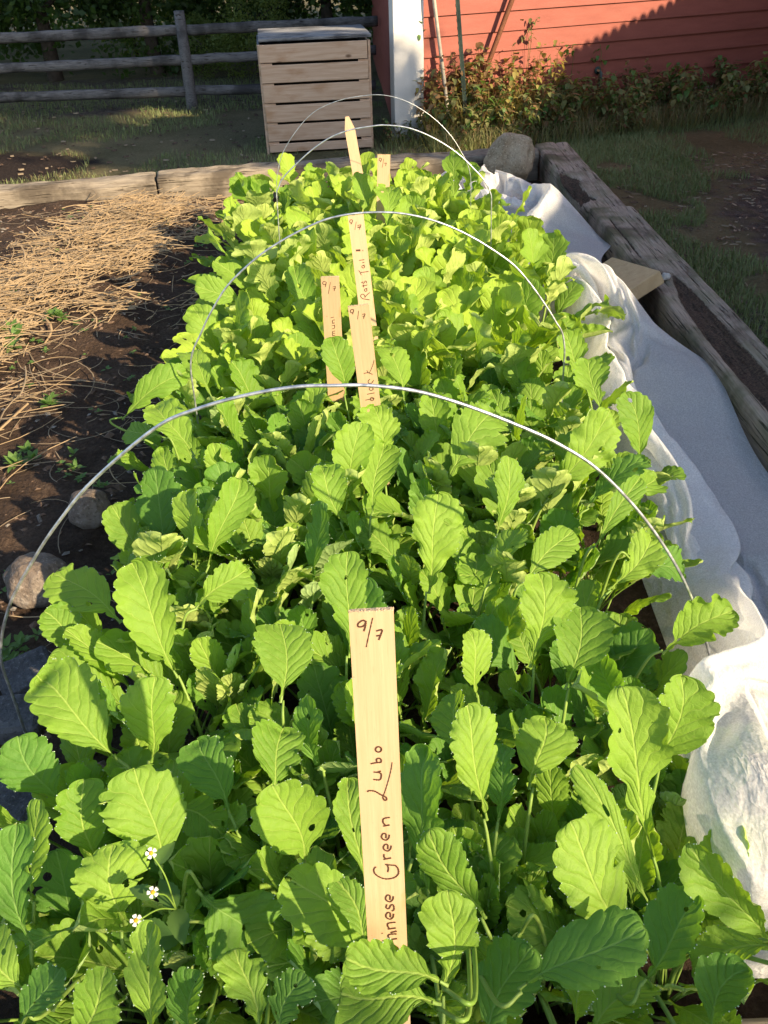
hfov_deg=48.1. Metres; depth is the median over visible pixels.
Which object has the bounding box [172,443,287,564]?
radish plant
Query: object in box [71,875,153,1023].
radish plant
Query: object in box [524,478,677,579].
radish plant
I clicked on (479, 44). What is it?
weed plant
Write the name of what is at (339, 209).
radish plant
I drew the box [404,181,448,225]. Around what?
radish plant
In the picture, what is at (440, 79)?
weed plant
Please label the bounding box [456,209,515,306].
radish plant
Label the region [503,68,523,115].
weed plant
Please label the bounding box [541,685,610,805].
radish plant
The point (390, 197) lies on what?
radish plant
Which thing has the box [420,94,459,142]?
weed plant
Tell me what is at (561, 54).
weed plant
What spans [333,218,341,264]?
radish plant
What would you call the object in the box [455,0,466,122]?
metal post
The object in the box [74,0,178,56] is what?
shrub
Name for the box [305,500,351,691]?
radish plant
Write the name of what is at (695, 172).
dry grass
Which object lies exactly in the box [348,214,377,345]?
plant stake
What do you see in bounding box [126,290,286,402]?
radish plant
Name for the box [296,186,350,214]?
radish plant
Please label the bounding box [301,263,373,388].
radish plant
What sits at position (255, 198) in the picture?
radish plant
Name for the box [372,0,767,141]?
barn
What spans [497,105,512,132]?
weed plant
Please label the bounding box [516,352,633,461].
radish plant
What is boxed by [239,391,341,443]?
radish plant
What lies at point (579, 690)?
radish plant
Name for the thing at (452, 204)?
radish plant
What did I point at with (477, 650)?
radish plant
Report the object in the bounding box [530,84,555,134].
weed plant
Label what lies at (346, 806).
radish plant
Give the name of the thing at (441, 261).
radish plant
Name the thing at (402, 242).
radish plant
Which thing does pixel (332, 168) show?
radish plant
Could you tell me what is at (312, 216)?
radish plant
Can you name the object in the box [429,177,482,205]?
radish plant
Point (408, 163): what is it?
radish plant
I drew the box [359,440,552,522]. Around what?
radish plant
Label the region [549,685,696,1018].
radish plant
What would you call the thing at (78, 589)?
radish plant
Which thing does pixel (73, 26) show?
woods
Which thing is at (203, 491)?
radish plant
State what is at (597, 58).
vine shoot
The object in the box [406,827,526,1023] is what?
radish plant
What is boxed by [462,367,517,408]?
radish plant
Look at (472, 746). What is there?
radish plant
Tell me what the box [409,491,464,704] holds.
radish plant
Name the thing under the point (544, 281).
radish plant
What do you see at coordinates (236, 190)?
radish plant
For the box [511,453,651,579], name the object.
radish plant
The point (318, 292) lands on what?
radish plant
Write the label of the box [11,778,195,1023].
radish plant
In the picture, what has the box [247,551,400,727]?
radish plant
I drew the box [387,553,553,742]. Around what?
radish plant
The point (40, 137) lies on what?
dry grass
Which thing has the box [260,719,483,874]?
radish plant
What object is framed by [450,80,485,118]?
weed plant
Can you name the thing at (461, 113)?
dry stems
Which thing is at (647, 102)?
weed plant
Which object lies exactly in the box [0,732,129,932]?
radish plant
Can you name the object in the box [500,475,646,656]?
radish plant
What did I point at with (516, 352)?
radish plant
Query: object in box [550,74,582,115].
weed plant
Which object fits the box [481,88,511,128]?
weed plant
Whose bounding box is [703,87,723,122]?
weed plant
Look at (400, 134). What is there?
weed plant
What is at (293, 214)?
radish plant
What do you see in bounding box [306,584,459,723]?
radish plant
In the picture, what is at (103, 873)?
radish plant
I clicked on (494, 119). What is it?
weed plant
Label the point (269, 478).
radish plant
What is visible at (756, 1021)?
bed timber
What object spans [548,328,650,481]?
radish plant
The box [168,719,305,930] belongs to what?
radish plant
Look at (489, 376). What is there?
radish plant
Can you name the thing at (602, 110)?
weed plant
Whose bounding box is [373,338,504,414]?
radish plant
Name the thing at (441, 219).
radish plant
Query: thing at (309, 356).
radish plant
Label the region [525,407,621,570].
radish plant
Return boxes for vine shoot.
[521,17,539,85]
[522,30,535,88]
[545,55,560,81]
[564,44,575,94]
[591,44,608,82]
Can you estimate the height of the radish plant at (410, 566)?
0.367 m
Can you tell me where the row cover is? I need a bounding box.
[441,164,767,977]
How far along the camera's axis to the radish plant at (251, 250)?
3.21 m
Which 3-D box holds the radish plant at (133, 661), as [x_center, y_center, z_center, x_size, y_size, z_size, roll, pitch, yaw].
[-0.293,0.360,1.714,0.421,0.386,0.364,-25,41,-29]
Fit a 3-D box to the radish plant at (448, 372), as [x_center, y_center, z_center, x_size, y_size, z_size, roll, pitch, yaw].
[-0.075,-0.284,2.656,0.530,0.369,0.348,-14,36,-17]
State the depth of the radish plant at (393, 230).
3.42 m
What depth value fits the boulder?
5.72 m
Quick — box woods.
[0,0,372,54]
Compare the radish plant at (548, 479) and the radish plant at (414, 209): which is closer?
the radish plant at (548, 479)
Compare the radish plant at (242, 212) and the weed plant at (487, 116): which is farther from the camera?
the weed plant at (487, 116)
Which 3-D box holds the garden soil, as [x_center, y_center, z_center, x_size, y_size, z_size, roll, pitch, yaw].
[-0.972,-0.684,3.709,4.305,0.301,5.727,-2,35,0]
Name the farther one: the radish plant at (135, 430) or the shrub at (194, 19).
the shrub at (194, 19)
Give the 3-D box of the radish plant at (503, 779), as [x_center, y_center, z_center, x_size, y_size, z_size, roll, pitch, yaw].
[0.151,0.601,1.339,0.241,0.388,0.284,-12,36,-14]
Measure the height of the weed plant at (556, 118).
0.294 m
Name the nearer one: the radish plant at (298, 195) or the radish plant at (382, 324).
the radish plant at (382, 324)
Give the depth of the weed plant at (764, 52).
8.38 m
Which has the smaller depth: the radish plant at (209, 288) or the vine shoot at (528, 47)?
the radish plant at (209, 288)
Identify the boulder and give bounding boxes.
[483,132,534,179]
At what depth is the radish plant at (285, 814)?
1.21 m
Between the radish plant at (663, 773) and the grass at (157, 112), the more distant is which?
the grass at (157, 112)
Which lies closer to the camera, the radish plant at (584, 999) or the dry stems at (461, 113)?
the radish plant at (584, 999)
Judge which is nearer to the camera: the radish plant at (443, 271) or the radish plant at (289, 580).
the radish plant at (289, 580)
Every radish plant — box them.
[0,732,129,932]
[0,738,122,930]
[0,798,110,1022]
[0,823,156,982]
[0,899,204,1023]
[0,903,99,1023]
[1,927,216,1023]
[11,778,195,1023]
[24,656,249,881]
[30,836,327,1023]
[37,601,122,751]
[43,563,196,728]
[44,690,241,861]
[47,624,246,759]
[47,676,256,925]
[48,839,249,1023]
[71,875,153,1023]
[72,746,275,945]
[78,554,205,693]
[91,773,228,848]
[94,587,272,734]
[98,764,246,1023]
[101,465,230,600]
[107,363,189,471]
[108,557,263,778]
[110,445,223,566]
[118,467,265,586]
[122,421,197,494]
[123,828,295,1023]
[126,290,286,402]
[134,549,229,646]
[142,398,225,562]
[154,622,298,788]
[159,365,325,454]
[160,316,289,434]
[163,869,293,1001]
[164,342,282,435]
[164,522,299,655]
[165,408,294,461]
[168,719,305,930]
[170,488,218,629]
[171,315,271,412]
[171,511,342,637]
[172,433,282,478]
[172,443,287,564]
[173,421,364,497]
[174,360,289,446]
[176,349,253,456]
[176,479,280,611]
[176,735,357,1005]
[177,454,332,565]
[180,560,257,736]
[182,227,312,304]
[185,486,346,608]
[185,576,310,701]
[186,346,324,422]
[189,203,249,271]
[191,383,336,469]
[192,925,324,1023]
[193,477,256,657]
[194,195,282,246]
[195,236,282,316]
[195,274,281,368]
[195,707,339,848]
[198,203,280,291]
[208,196,290,263]
[211,298,293,406]
[211,576,441,756]
[211,702,357,883]
[212,220,317,324]
[215,172,275,227]
[216,219,297,314]
[216,845,336,1023]
[218,357,334,438]
[220,286,294,381]
[220,338,352,410]
[229,176,294,213]
[233,694,408,857]
[238,451,367,551]
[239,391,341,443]
[242,208,326,260]
[242,788,418,963]
[245,212,287,273]
[246,778,455,983]
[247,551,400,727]
[248,462,415,630]
[248,482,400,606]
[248,624,340,834]
[249,445,394,526]
[250,152,326,191]
[254,332,343,405]
[256,216,343,268]
[256,398,380,499]
[258,249,299,285]
[259,425,361,501]
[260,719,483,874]
[262,411,408,499]
[264,270,330,316]
[264,778,442,984]
[265,206,342,242]
[267,169,321,205]
[269,298,356,382]
[273,324,405,414]
[277,290,295,380]
[277,861,439,1023]
[282,351,402,415]
[283,281,343,306]
[284,207,353,226]
[284,263,355,389]
[284,364,455,422]
[285,439,423,612]
[286,450,484,556]
[286,777,462,988]
[287,176,352,209]
[289,662,398,785]
[295,223,373,259]
[295,464,419,569]
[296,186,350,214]
[296,283,416,390]
[297,179,334,211]
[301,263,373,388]
[302,215,434,270]
[302,250,370,271]
[303,167,363,190]
[304,161,338,179]
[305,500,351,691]
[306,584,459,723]
[308,278,373,389]
[311,252,416,287]
[311,262,352,388]
[313,855,517,1023]
[320,186,352,204]
[321,336,354,423]
[324,174,352,202]
[324,183,376,228]
[325,631,538,815]
[327,876,544,1020]
[328,383,408,415]
[328,654,507,793]
[329,232,415,276]
[329,478,500,623]
[331,201,389,240]
[331,214,405,257]
[332,421,387,574]
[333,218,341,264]
[335,531,466,648]
[335,862,547,1023]
[338,152,374,177]
[341,220,411,267]
[342,276,472,356]
[342,391,460,526]
[343,818,566,1011]
[345,192,359,206]
[351,172,374,211]
[351,351,434,428]
[352,184,403,211]
[354,286,484,372]
[356,404,422,584]
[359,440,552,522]
[359,514,511,667]
[366,208,420,233]
[367,209,457,248]
[371,157,429,184]
[371,168,425,193]
[371,228,445,264]
[373,183,420,272]
[373,213,439,275]
[373,256,401,294]
[373,276,477,384]
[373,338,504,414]
[374,323,440,384]
[375,316,456,390]
[376,345,411,416]
[379,345,518,413]
[384,225,499,303]
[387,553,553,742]
[388,392,506,508]
[389,191,440,235]
[391,267,473,283]
[392,169,453,189]
[392,389,489,497]
[394,396,451,523]
[397,392,526,518]
[400,743,522,1023]
[401,528,527,682]
[402,193,430,208]
[402,294,558,369]
[403,702,567,1005]
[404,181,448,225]
[404,376,510,431]
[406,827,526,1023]
[406,856,543,1023]
[407,230,514,276]
[409,172,479,209]
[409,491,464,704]
[409,872,649,1023]
[411,330,498,375]
[412,308,491,395]
[413,265,473,312]
[415,229,490,287]
[415,432,555,519]
[417,181,483,220]
[419,198,471,208]
[419,401,510,588]
[420,431,597,538]
[420,605,620,817]
[423,225,528,267]
[426,827,600,1023]
[427,628,529,809]
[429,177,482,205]
[429,689,556,936]
[430,225,525,306]
[435,266,458,290]
[435,278,553,383]
[435,307,553,388]
[436,214,444,226]
[437,215,554,275]
[439,579,637,739]
[442,150,509,205]
[442,204,514,258]
[444,190,452,197]
[444,457,663,589]
[446,191,519,228]
[446,743,581,936]
[449,261,484,289]
[449,302,566,385]
[449,374,555,461]
[449,572,578,807]
[451,388,558,468]
[451,508,641,595]
[451,715,578,1001]
[453,236,544,300]
[455,186,540,241]
[455,883,705,1023]
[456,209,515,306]
[456,498,542,574]
[457,212,515,263]
[457,525,579,715]
[459,352,565,428]
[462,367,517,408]
[464,766,682,916]
[465,277,612,348]
[468,446,604,572]
[469,270,523,326]
[469,609,659,761]
[470,871,661,1023]
[471,827,653,1023]
[477,264,584,320]
[479,312,566,350]
[490,262,569,287]
[493,456,534,572]
[500,294,608,348]
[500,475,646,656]
[502,353,592,447]
[505,813,663,956]
[509,228,625,321]
[510,377,593,461]
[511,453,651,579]
[512,349,590,416]
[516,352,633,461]
[518,848,755,1023]
[520,428,637,512]
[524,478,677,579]
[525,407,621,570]
[538,664,658,777]
[541,527,667,651]
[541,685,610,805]
[543,464,702,610]
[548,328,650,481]
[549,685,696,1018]
[569,764,696,1023]
[573,355,685,531]
[580,654,686,808]
[582,391,694,568]
[590,545,685,614]
[605,593,739,697]
[610,674,729,956]
[611,842,767,1021]
[624,763,671,832]
[626,825,767,1008]
[652,755,767,950]
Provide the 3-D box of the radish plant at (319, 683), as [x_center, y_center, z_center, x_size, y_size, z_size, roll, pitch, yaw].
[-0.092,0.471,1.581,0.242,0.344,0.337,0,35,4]
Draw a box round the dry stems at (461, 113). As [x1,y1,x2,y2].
[401,76,605,148]
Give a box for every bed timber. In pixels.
[0,172,158,208]
[157,147,538,198]
[535,142,624,222]
[588,206,767,471]
[618,1018,767,1023]
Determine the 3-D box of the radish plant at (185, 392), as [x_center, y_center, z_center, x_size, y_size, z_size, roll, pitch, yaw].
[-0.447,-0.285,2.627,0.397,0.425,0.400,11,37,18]
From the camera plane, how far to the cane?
7.33 m
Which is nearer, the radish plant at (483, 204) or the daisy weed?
the daisy weed
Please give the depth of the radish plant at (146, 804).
1.24 m
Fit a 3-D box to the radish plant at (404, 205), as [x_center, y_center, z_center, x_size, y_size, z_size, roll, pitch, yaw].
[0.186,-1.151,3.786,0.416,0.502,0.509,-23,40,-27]
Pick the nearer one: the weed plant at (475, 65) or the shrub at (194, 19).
the weed plant at (475, 65)
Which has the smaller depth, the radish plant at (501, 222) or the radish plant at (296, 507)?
the radish plant at (296, 507)
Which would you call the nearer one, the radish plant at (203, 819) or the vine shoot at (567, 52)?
the radish plant at (203, 819)
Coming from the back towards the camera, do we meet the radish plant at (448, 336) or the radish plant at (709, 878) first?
the radish plant at (448, 336)
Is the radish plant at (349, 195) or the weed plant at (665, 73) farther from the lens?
the weed plant at (665, 73)
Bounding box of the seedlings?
[0,206,213,661]
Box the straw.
[0,186,243,652]
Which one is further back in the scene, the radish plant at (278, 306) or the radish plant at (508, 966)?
the radish plant at (278, 306)
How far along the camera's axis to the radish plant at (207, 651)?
1.64 m
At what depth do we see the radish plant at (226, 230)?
3.77 m
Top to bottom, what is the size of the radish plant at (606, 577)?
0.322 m
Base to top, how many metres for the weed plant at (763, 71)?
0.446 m
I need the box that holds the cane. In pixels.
[432,0,448,110]
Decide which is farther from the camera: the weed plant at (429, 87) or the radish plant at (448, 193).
the weed plant at (429, 87)
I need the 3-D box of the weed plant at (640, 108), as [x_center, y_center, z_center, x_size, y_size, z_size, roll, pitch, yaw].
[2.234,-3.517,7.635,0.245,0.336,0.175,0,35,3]
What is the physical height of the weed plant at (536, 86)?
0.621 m
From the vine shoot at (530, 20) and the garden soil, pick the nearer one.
the garden soil
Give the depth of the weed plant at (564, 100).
7.54 m
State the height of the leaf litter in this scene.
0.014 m
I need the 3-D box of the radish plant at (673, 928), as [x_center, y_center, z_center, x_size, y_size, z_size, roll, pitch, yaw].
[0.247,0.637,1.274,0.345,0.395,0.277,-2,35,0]
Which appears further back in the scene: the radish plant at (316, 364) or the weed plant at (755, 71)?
the weed plant at (755, 71)
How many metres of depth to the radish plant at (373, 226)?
3.47 m
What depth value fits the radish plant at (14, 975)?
1.14 m
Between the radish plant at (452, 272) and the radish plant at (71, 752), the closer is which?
the radish plant at (71, 752)
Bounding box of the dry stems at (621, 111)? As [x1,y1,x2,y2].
[430,79,767,151]
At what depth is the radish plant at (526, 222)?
3.49 m
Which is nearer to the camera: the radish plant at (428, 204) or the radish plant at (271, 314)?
the radish plant at (271, 314)
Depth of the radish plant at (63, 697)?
1.38 m
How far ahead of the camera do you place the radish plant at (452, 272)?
2.98 m
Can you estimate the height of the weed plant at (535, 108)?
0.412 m
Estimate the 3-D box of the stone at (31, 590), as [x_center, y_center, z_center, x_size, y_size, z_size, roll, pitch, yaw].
[-0.915,0.177,2.268,0.171,0.137,0.149,-9,35,-9]
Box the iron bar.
[472,0,514,99]
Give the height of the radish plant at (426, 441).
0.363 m
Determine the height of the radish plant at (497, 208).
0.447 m
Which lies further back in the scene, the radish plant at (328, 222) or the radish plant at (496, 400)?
the radish plant at (328, 222)
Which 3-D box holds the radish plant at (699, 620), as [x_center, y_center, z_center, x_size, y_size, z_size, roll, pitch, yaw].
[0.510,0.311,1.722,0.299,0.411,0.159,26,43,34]
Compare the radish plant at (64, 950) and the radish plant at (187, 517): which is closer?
the radish plant at (64, 950)
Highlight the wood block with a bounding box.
[604,257,663,299]
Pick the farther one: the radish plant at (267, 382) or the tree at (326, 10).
the tree at (326, 10)
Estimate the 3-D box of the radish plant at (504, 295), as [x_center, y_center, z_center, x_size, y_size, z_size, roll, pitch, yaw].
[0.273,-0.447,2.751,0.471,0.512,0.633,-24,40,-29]
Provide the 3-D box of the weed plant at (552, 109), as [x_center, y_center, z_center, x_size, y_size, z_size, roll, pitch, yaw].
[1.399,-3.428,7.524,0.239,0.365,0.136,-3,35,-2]
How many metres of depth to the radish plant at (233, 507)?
1.86 m
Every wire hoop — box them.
[0,383,710,733]
[190,211,564,423]
[276,94,470,188]
[276,124,491,275]
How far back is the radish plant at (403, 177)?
4.02 m
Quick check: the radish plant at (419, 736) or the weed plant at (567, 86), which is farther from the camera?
the weed plant at (567, 86)
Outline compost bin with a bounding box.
[256,24,373,153]
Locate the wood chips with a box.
[587,151,767,333]
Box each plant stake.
[320,276,344,410]
[345,116,362,173]
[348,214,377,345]
[348,303,389,486]
[348,607,409,1023]
[376,154,389,225]
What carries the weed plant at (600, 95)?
on the ground at (142, 148)
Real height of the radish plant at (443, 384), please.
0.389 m
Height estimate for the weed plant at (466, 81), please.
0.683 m
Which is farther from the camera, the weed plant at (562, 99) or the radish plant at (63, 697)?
the weed plant at (562, 99)
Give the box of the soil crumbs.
[0,198,222,767]
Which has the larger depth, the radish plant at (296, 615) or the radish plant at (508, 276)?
the radish plant at (508, 276)
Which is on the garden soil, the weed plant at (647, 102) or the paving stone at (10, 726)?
the paving stone at (10, 726)
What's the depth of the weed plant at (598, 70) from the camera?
8.10 m
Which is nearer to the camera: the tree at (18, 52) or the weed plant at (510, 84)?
the weed plant at (510, 84)
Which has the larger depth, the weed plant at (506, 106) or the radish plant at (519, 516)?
the weed plant at (506, 106)
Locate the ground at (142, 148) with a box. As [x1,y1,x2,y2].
[0,0,767,343]
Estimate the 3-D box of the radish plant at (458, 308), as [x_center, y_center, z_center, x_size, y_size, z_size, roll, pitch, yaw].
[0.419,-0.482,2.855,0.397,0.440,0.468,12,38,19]
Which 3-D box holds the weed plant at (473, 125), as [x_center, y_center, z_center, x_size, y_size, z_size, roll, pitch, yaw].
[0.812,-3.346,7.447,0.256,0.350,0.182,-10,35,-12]
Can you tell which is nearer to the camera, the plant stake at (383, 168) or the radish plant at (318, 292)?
the radish plant at (318, 292)
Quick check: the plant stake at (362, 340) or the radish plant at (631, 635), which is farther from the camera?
the plant stake at (362, 340)
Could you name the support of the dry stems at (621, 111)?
on the ground at (142, 148)
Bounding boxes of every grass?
[0,75,539,183]
[0,110,440,180]
[380,127,481,149]
[401,85,767,152]
[539,126,767,345]
[605,111,767,213]
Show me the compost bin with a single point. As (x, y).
(305, 72)
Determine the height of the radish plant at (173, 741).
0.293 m
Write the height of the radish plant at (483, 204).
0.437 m
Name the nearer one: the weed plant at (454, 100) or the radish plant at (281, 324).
the radish plant at (281, 324)
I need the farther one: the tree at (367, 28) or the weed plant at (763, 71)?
the tree at (367, 28)
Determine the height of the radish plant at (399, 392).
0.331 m
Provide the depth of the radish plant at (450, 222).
3.69 m
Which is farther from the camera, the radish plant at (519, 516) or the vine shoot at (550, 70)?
the vine shoot at (550, 70)
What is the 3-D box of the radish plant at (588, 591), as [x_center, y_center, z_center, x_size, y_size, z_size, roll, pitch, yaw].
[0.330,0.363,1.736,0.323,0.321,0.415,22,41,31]
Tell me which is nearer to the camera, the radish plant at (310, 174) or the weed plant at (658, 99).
the radish plant at (310, 174)
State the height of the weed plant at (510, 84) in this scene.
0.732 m
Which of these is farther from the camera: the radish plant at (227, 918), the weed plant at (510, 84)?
the weed plant at (510, 84)
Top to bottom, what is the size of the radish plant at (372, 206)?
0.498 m
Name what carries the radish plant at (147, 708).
on the garden soil
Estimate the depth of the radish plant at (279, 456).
2.30 m
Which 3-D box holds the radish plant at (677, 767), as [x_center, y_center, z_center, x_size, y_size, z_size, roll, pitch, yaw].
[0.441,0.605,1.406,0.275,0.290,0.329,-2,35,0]
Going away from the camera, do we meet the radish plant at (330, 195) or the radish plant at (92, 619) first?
the radish plant at (92, 619)
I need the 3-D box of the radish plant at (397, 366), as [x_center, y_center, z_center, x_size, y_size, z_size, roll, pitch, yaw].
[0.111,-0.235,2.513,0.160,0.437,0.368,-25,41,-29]
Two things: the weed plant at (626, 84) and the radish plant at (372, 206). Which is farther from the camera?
the weed plant at (626, 84)
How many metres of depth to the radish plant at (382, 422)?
2.06 m
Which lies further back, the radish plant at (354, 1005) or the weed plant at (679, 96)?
the weed plant at (679, 96)
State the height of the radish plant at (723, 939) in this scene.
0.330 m
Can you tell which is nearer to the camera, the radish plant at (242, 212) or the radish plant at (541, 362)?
the radish plant at (541, 362)
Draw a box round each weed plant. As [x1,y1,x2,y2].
[382,118,393,143]
[393,120,407,140]
[403,116,424,140]
[413,68,453,133]
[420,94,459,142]
[421,55,451,126]
[425,60,465,109]
[435,114,454,140]
[437,108,462,136]
[444,47,488,116]
[445,52,461,111]
[446,91,481,134]
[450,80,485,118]
[450,123,468,150]
[454,59,492,111]
[456,42,489,116]
[457,63,469,118]
[463,103,493,141]
[465,58,496,106]
[466,49,498,114]
[466,94,498,138]
[473,89,511,144]
[481,43,522,104]
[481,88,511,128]
[482,100,496,134]
[483,65,516,111]
[485,76,506,103]
[492,81,514,120]
[496,103,511,134]
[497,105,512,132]
[499,45,519,121]
[501,55,544,116]
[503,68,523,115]
[505,95,531,122]
[506,58,540,112]
[506,98,541,135]
[518,86,551,128]
[524,64,541,102]
[524,107,546,137]
[529,42,550,96]
[529,85,561,120]
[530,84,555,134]
[532,97,557,137]
[540,74,580,132]
[548,40,572,115]
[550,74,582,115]
[552,85,582,116]
[553,105,576,130]
[560,78,592,115]
[561,74,595,109]
[565,77,590,123]
[582,74,612,112]
[585,89,613,132]
[587,90,606,116]
[587,102,601,127]
[594,69,611,95]
[603,72,624,118]
[603,81,635,130]
[609,103,632,133]
[619,60,631,109]
[622,95,651,134]
[628,70,661,111]
[628,85,653,119]
[629,88,655,110]
[638,93,655,117]
[639,58,652,92]
[639,76,667,115]
[639,77,657,93]
[642,68,674,111]
[649,85,668,108]
[664,63,699,109]
[666,67,698,115]
[677,84,702,112]
[682,63,701,91]
[692,66,709,100]
[695,74,710,96]
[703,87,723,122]
[704,89,719,108]
[711,61,740,90]
[712,55,742,91]
[714,85,737,118]
[719,62,748,95]
[719,66,756,116]
[727,74,753,117]
[730,57,767,103]
[752,75,767,109]
[755,63,767,100]
[760,51,767,98]
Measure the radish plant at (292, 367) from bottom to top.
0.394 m
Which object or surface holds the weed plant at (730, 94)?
on the ground at (142, 148)
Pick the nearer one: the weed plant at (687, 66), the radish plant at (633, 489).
the radish plant at (633, 489)
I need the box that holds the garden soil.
[0,178,767,1023]
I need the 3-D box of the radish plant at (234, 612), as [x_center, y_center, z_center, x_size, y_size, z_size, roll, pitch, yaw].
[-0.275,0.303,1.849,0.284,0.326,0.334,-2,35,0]
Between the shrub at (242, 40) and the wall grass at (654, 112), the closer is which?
the wall grass at (654, 112)
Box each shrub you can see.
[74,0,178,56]
[175,9,233,79]
[200,0,293,79]
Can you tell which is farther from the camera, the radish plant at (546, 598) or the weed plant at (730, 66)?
the weed plant at (730, 66)
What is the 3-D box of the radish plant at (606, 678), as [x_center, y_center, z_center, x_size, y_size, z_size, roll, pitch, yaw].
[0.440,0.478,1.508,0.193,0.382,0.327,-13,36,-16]
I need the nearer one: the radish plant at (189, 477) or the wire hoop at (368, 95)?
the radish plant at (189, 477)
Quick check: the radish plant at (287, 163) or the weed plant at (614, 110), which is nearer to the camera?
the radish plant at (287, 163)
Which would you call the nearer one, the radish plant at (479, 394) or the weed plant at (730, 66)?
the radish plant at (479, 394)
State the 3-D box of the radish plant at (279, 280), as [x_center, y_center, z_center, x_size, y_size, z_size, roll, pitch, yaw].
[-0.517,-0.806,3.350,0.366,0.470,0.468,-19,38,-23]
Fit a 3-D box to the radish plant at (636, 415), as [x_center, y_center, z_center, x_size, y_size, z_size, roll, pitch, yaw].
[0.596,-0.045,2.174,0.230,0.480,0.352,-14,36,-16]
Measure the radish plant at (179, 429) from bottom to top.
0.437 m
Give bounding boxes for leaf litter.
[0,98,264,181]
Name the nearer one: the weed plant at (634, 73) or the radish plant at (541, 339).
the radish plant at (541, 339)
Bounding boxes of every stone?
[0,646,50,694]
[0,693,44,744]
[0,778,33,829]
[3,552,67,608]
[68,489,110,528]
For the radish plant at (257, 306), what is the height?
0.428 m
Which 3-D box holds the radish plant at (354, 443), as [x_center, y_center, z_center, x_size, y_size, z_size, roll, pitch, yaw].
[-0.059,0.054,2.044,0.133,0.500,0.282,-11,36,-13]
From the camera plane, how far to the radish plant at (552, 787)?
1.40 m
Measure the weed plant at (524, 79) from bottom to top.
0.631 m
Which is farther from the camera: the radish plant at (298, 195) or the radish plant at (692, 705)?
the radish plant at (298, 195)
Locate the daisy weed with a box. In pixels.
[129,842,207,951]
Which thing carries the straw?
on the garden soil
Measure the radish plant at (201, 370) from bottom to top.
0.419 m
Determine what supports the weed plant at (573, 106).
on the ground at (142, 148)
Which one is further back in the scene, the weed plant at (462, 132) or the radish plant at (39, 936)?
the weed plant at (462, 132)
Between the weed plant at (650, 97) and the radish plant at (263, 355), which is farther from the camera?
the weed plant at (650, 97)
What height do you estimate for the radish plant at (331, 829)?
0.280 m
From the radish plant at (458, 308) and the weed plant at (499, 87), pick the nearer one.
the radish plant at (458, 308)
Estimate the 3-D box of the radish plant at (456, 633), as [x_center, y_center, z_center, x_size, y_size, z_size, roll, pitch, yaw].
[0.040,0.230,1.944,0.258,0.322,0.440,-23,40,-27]
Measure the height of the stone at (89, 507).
0.134 m
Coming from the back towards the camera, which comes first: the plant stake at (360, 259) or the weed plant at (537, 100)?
the weed plant at (537, 100)
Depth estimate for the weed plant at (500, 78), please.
7.71 m
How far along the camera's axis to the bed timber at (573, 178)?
5.40 m
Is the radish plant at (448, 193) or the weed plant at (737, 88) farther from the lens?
the weed plant at (737, 88)
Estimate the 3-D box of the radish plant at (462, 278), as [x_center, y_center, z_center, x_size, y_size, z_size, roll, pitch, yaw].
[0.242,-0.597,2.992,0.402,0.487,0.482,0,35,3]
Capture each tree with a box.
[0,0,131,81]
[0,2,67,61]
[43,0,280,79]
[185,0,343,51]
[214,0,372,39]
[332,0,372,44]
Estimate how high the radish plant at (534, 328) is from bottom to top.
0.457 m
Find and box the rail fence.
[0,10,377,108]
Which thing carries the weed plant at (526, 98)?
on the ground at (142, 148)
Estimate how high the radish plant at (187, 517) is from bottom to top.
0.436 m
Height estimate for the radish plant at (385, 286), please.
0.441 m
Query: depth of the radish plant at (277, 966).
1.23 m
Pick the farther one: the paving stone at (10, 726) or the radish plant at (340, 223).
the radish plant at (340, 223)
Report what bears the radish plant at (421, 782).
on the garden soil
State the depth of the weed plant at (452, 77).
7.50 m
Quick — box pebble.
[662,273,670,279]
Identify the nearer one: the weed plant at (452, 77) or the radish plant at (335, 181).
the radish plant at (335, 181)
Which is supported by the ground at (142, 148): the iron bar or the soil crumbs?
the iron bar
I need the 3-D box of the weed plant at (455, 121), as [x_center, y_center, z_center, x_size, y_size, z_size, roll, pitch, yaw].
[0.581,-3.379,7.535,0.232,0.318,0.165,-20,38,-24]
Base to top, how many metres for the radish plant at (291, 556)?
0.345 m
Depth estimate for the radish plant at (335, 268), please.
2.98 m
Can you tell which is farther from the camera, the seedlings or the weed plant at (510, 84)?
the weed plant at (510, 84)
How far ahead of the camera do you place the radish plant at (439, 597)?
1.85 m
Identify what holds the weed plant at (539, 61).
on the ground at (142, 148)
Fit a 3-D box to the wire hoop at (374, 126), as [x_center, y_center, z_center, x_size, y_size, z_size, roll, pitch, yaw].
[0.007,-1.002,3.316,0.835,0.913,0.005,-2,35,0]
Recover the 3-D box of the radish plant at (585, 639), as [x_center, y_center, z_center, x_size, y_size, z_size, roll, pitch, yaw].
[0.295,0.395,1.605,0.420,0.419,0.246,18,39,26]
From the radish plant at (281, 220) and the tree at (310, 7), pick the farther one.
the tree at (310, 7)
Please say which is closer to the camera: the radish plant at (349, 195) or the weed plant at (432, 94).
the radish plant at (349, 195)
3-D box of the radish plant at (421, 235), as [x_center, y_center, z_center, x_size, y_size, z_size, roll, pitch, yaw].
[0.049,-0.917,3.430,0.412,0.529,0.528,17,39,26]
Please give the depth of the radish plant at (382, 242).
3.50 m
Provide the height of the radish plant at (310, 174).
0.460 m
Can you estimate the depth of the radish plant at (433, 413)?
2.27 m
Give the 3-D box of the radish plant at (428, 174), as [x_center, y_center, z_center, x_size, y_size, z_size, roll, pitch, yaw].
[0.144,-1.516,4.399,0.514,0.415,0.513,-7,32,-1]
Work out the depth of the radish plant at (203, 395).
2.56 m

